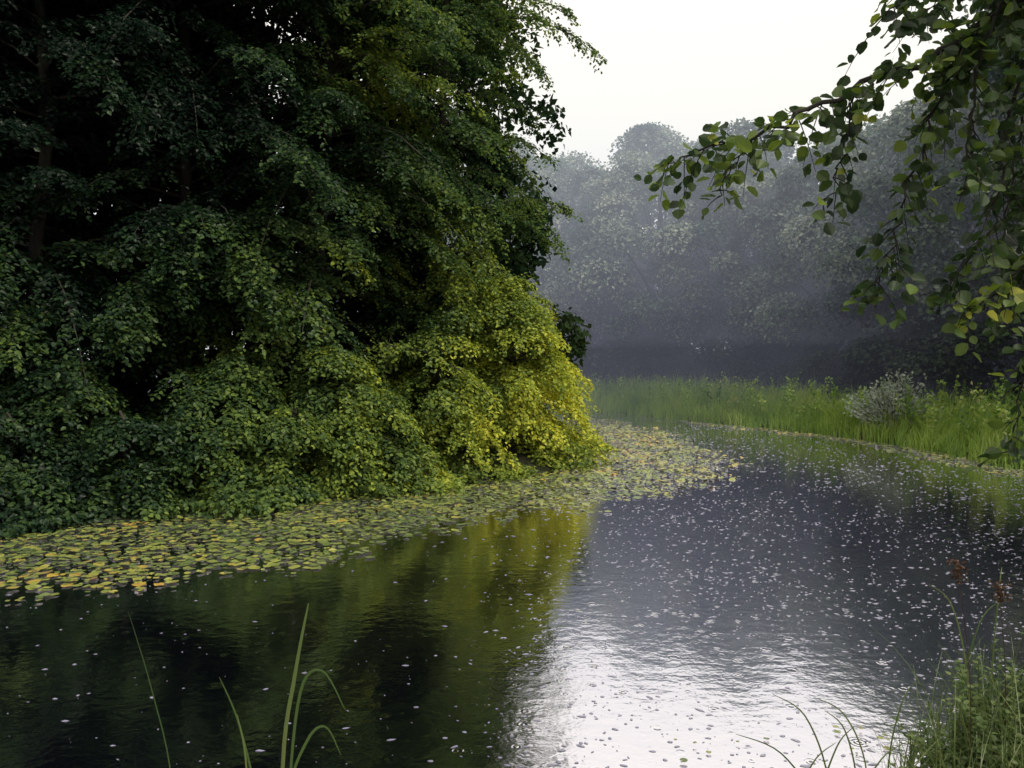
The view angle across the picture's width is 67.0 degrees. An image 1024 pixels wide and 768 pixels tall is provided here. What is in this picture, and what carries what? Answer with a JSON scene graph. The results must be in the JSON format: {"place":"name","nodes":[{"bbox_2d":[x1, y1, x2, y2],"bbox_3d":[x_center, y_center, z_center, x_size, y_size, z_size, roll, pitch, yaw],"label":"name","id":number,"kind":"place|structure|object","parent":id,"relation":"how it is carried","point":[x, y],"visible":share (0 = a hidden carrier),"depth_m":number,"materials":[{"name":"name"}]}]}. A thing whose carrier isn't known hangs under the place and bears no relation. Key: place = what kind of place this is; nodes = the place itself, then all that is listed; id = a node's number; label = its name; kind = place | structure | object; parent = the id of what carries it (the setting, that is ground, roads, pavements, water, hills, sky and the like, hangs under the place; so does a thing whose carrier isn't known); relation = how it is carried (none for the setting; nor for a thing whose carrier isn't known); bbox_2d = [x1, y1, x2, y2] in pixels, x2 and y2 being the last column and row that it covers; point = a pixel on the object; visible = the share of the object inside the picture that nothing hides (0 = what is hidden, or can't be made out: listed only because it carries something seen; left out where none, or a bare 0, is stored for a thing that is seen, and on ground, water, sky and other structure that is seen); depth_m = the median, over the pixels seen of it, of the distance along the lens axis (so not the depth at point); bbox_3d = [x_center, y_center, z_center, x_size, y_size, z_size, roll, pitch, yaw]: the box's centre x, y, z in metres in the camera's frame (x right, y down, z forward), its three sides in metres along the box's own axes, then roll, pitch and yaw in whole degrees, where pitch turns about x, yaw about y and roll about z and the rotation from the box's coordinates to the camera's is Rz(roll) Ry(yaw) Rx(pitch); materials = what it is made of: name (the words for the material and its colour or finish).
{"place":"outdoors","nodes":[
{"label":"outdoors","id":0,"kind":"place"},
{"bbox_2d":[25,0,983,359],"label":"sky","id":1,"kind":"structure","parent":0,"point":[685,65],"materials":[{"name":"white"}]},
{"bbox_2d":[0,407,1023,767],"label":"river water","id":2,"kind":"structure","parent":0,"point":[416,603],"depth_m":8.88,"materials":[{"name":"black liquid"}]},
{"bbox_2d":[0,417,1023,761],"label":"lily pads","id":3,"kind":"object","parent":2,"relation":"on","point":[198,549],"visible":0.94,"depth_m":14.69,"materials":[{"name":"green plant"}]},
{"bbox_2d":[6,415,1023,767],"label":"floating petals and leaves","id":4,"kind":"object","parent":2,"relation":"on","point":[740,595],"visible":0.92,"depth_m":9.84,"materials":[{"name":"leaf"},{"name":"petal"}]},
{"bbox_2d":[0,376,1023,767],"bbox_3d":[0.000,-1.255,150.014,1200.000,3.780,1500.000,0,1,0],"label":"ground","id":5,"kind":"structure","parent":0,"point":[524,458],"depth_m":21.77,"materials":[{"name":"soil"}]},
{"bbox_2d":[0,399,23,512],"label":"bank shrub","id":6,"kind":"object","parent":5,"relation":"on","point":[7,446],"visible":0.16,"depth_m":14.65,"materials":[{"name":"green plant"}]},
{"bbox_2d":[0,18,68,214],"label":"background tree","id":7,"kind":"object","parent":5,"relation":"on","point":[57,94],"visible":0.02,"depth_m":22.74,"materials":[{"name":"green plant"}]},
{"bbox_2d":[0,411,84,539],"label":"bank shrub","id":8,"kind":"object","parent":5,"relation":"on","point":[33,495],"visible":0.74,"depth_m":14.43,"materials":[{"name":"green plant"}]},
{"bbox_2d":[0,0,144,454],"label":"lime tree","id":9,"kind":"object","parent":5,"relation":"on","point":[14,302],"visible":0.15,"depth_m":17.53,"materials":[{"name":"green plant"}]},
{"bbox_2d":[4,358,180,533],"bbox_3d":[-8.571,1.064,16.217,4.661,3.239,4.660,-1,2,-29],"label":"bank shrub","id":10,"kind":"object","parent":5,"relation":"on","point":[38,383],"visible":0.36,"depth_m":15.43,"materials":[{"name":"green plant"}]},
{"bbox_2d":[22,18,169,346],"bbox_3d":[-18.925,-8.977,29.664,15.169,22.752,13.515,-1,2,-26],"label":"background tree","id":11,"kind":"object","parent":5,"relation":"on","point":[81,176],"depth_m":29.93,"materials":[{"name":"green plant"}]},
{"bbox_2d":[0,208,213,420],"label":"understory shrub","id":12,"kind":"object","parent":5,"relation":"on","point":[87,231],"visible":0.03,"depth_m":20.96,"materials":[{"name":"green plant"}]},
{"bbox_2d":[0,0,232,471],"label":"lime tree","id":13,"kind":"object","parent":5,"relation":"on","point":[20,138],"visible":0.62,"depth_m":17.10,"materials":[{"name":"green plant"}]},
{"bbox_2d":[0,0,249,348],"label":"background tree","id":14,"kind":"object","parent":5,"relation":"on","point":[83,169],"visible":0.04,"depth_m":21.62,"materials":[{"name":"green plant"}]},
{"bbox_2d":[49,410,207,526],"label":"bank shrub","id":15,"kind":"object","parent":5,"relation":"on","point":[157,486],"visible":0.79,"depth_m":15.22,"materials":[{"name":"green plant"}]},
{"bbox_2d":[0,0,392,469],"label":"lime tree","id":16,"kind":"object","parent":5,"relation":"on","point":[160,269],"visible":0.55,"depth_m":18.22,"materials":[{"name":"green plant"}]},
{"bbox_2d":[89,239,350,424],"bbox_3d":[-8.628,-1.053,22.957,7.829,7.758,7.876,0,1,-14],"label":"understory shrub","id":17,"kind":"object","parent":5,"relation":"on","point":[186,363],"visible":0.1,"depth_m":20.36,"materials":[{"name":"green plant"}]},
{"bbox_2d":[128,603,344,767],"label":"reed clump","id":18,"kind":"object","parent":5,"relation":"on","point":[289,704],"visible":1,"depth_m":4.04,"materials":[{"name":"green plant"}]},
{"bbox_2d":[140,351,336,519],"bbox_3d":[-6.447,0.942,17.339,4.818,3.456,4.438,1,2,25],"label":"bank shrub","id":19,"kind":"object","parent":5,"relation":"on","point":[240,378],"visible":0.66,"depth_m":16.54,"materials":[{"name":"green plant"}]},
{"bbox_2d":[53,0,450,341],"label":"background tree","id":20,"kind":"object","parent":5,"relation":"on","point":[259,25],"visible":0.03,"depth_m":22.95,"materials":[{"name":"green plant"}]},
{"bbox_2d":[226,405,365,516],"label":"bank shrub","id":21,"kind":"object","parent":5,"relation":"on","point":[284,422],"visible":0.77,"depth_m":16.68,"materials":[{"name":"green plant"}]},
{"bbox_2d":[117,0,509,486],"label":"lime tree","id":22,"kind":"object","parent":5,"relation":"on","point":[362,145],"visible":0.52,"depth_m":20.34,"materials":[{"name":"green plant"}]},
{"bbox_2d":[270,337,461,502],"bbox_3d":[-3.988,0.718,19.034,4.996,3.761,4.832,-1,2,-34],"label":"bank shrub","id":23,"kind":"object","parent":5,"relation":"on","point":[334,361],"visible":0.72,"depth_m":18.10,"materials":[{"name":"green plant"}]},
{"bbox_2d":[297,231,455,392],"bbox_3d":[-4.925,-1.135,26.312,7.876,7.758,7.829,0,1,10],"label":"understory shrub","id":24,"kind":"object","parent":5,"relation":"on","point":[381,317],"visible":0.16,"depth_m":23.62,"materials":[{"name":"green plant"}]},
{"bbox_2d":[319,389,464,495],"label":"bank shrub","id":25,"kind":"object","parent":5,"relation":"on","point":[437,486],"visible":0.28,"depth_m":18.75,"materials":[{"name":"green plant"}]},
{"bbox_2d":[267,0,571,341],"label":"background tree","id":26,"kind":"object","parent":5,"relation":"on","point":[519,255],"visible":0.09,"depth_m":28.85,"materials":[{"name":"green plant"}]},
{"bbox_2d":[293,0,608,457],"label":"lime tree","id":27,"kind":"object","parent":5,"relation":"on","point":[486,33],"visible":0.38,"depth_m":24.05,"materials":[{"name":"green plant"}]},
{"bbox_2d":[378,302,542,486],"bbox_3d":[-1.549,0.119,21.555,5.231,4.854,5.036,-1,2,-44],"label":"bank shrub","id":28,"kind":"object","parent":5,"relation":"on","point":[438,331],"visible":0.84,"depth_m":20.73,"materials":[{"name":"green plant"}]},
{"bbox_2d":[396,259,591,406],"bbox_3d":[-1.020,-1.194,28.733,7.876,7.758,7.829,0,1,0],"label":"understory shrub","id":29,"kind":"object","parent":5,"relation":"on","point":[578,343],"visible":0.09,"depth_m":27.84,"materials":[{"name":"green plant"}]},
{"bbox_2d":[444,142,580,333],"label":"woodland tree","id":30,"kind":"object","parent":5,"relation":"on","point":[530,163],"visible":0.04,"depth_m":62.48,"materials":[{"name":"green plant"}]},
{"bbox_2d":[435,272,618,471],"bbox_3d":[-0.077,-0.394,23.242,6.551,5.768,6.079,0,1,0],"label":"bank shrub","id":31,"kind":"object","parent":5,"relation":"on","point":[516,388],"visible":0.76,"depth_m":22.10,"materials":[{"name":"green plant"}]},
{"bbox_2d":[486,293,619,454],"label":"bank shrub","id":32,"kind":"object","parent":5,"relation":"on","point":[608,446],"visible":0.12,"depth_m":26.36,"materials":[{"name":"green plant"}]},
{"bbox_2d":[518,154,642,342],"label":"woodland tree","id":33,"kind":"object","parent":5,"relation":"on","point":[578,167],"visible":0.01,"depth_m":67.81,"materials":[{"name":"green plant"}]},
{"bbox_2d":[511,150,673,363],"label":"woodland tree","id":34,"kind":"object","parent":5,"relation":"on","point":[578,184],"visible":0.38,"depth_m":58.17,"materials":[{"name":"green plant"}]},
{"bbox_2d":[562,293,665,393],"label":"understory shrub","id":35,"kind":"object","parent":5,"relation":"on","point":[591,354],"visible":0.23,"depth_m":57.09,"materials":[{"name":"green plant"}]},
{"bbox_2d":[571,121,696,319],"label":"woodland tree","id":36,"kind":"object","parent":5,"relation":"on","point":[661,145],"visible":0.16,"depth_m":63.74,"materials":[{"name":"green plant"}]},
{"bbox_2d":[575,325,703,386],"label":"understory shrub","id":37,"kind":"object","parent":5,"relation":"on","point":[642,365],"visible":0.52,"depth_m":55.50,"materials":[{"name":"green plant"}]},
{"bbox_2d":[553,149,763,382],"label":"woodland tree","id":38,"kind":"object","parent":5,"relation":"on","point":[624,175],"visible":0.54,"depth_m":54.53,"materials":[{"name":"green plant"}]},
{"bbox_2d":[642,117,825,375],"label":"woodland tree","id":39,"kind":"object","parent":5,"relation":"on","point":[737,329],"visible":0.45,"depth_m":51.24,"materials":[{"name":"green plant"}]},
{"bbox_2d":[666,329,806,393],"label":"understory shrub","id":40,"kind":"object","parent":5,"relation":"on","point":[733,357],"visible":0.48,"depth_m":50.47,"materials":[{"name":"green plant"}]},
{"bbox_2d":[648,132,824,347],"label":"woodland tree","id":41,"kind":"object","parent":5,"relation":"on","point":[784,161],"depth_m":57.01,"materials":[{"name":"green plant"}]},
{"bbox_2d":[544,369,1023,468],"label":"reed grass","id":42,"kind":"structure","parent":5,"relation":"on","point":[946,429],"depth_m":35.88,"materials":[{"name":"green plant"}]},
{"bbox_2d":[578,371,1023,446],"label":"wildflower stalks","id":43,"kind":"object","parent":5,"relation":"on","point":[941,393],"visible":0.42,"depth_m":34.48,"materials":[{"name":"green plant"}]},
{"bbox_2d":[766,343,843,394],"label":"understory shrub","id":44,"kind":"object","parent":5,"relation":"on","point":[791,366],"visible":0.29,"depth_m":45.71,"materials":[{"name":"green plant"}]},
{"bbox_2d":[715,124,910,354],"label":"woodland tree","id":45,"kind":"object","parent":5,"relation":"on","point":[794,179],"visible":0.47,"depth_m":46.52,"materials":[{"name":"green plant"}]},
{"bbox_2d":[634,0,1023,472],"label":"alder tree","id":46,"kind":"object","parent":5,"relation":"on","point":[957,55],"visible":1,"depth_m":3.41,"materials":[{"name":"green plant"}]},
{"bbox_2d":[750,101,973,345],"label":"woodland tree","id":47,"kind":"object","parent":5,"relation":"on","point":[825,206],"depth_m":49.71,"materials":[{"name":"green plant"}]},
{"bbox_2d":[737,568,1023,767],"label":"bank grass","id":48,"kind":"structure","parent":5,"relation":"on","point":[911,762],"depth_m":5.31,"materials":[{"name":"green plant"}]},
{"bbox_2d":[841,368,943,427],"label":"silver willow shrub","id":49,"kind":"object","parent":5,"relation":"on","point":[901,388],"visible":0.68,"depth_m":30.75,"materials":[{"name":"green plant"}]},
{"bbox_2d":[797,276,992,405],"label":"understory shrub","id":50,"kind":"object","parent":5,"relation":"on","point":[831,354],"visible":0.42,"depth_m":40.27,"materials":[{"name":"green plant"}]},
{"bbox_2d":[776,96,1023,401],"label":"woodland tree","id":51,"kind":"object","parent":5,"relation":"on","point":[878,204],"visible":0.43,"depth_m":39.19,"materials":[{"name":"green plant"}]},
{"bbox_2d":[838,306,1023,408],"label":"understory shrub","id":52,"kind":"object","parent":5,"relation":"on","point":[924,361],"visible":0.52,"depth_m":36.54,"materials":[{"name":"green plant"}]},
{"bbox_2d":[873,0,1023,326],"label":"woodland tree","id":53,"kind":"object","parent":5,"relation":"on","point":[994,76],"visible":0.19,"depth_m":36.51,"materials":[{"name":"green plant"}]},
{"bbox_2d":[884,67,1017,377],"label":"woodland tree","id":54,"kind":"object","parent":5,"relation":"on","point":[930,89],"visible":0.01,"depth_m":43.34,"materials":[{"name":"green plant"}]},
{"bbox_2d":[889,632,1023,767],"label":"willowherb plants","id":55,"kind":"object","parent":5,"relation":"on","point":[978,720],"visible":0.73,"depth_m":5.47,"materials":[{"name":"green plant"}]},
{"bbox_2d":[907,272,1023,405],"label":"understory shrub","id":56,"kind":"object","parent":5,"relation":"on","point":[923,334],"visible":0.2,"depth_m":37.10,"materials":[{"name":"green plant"}]},
{"bbox_2d":[946,558,1013,766],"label":"dock seed stalks","id":57,"kind":"object","parent":5,"relation":"on","point":[957,569],"visible":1,"depth_m":5.16,"materials":[{"name":"brown plant"}]},
{"bbox_2d":[976,111,1023,247],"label":"woodland tree","id":58,"kind":"object","parent":5,"relation":"on","point":[1004,197],"visible":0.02,"depth_m":38.12,"materials":[{"name":"green plant"}]},
{"bbox_2d":[986,114,1023,288],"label":"woodland tree","id":59,"kind":"object","parent":5,"relation":"on","point":[1015,248],"visible":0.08,"depth_m":30.60,"materials":[{"name":"green plant"}]},
{"bbox_2d":[1006,365,1023,403],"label":"understory shrub","id":60,"kind":"object","parent":5,"relation":"on","point":[1019,379],"visible":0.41,"depth_m":34.18,"materials":[{"name":"green plant"}]}
]}

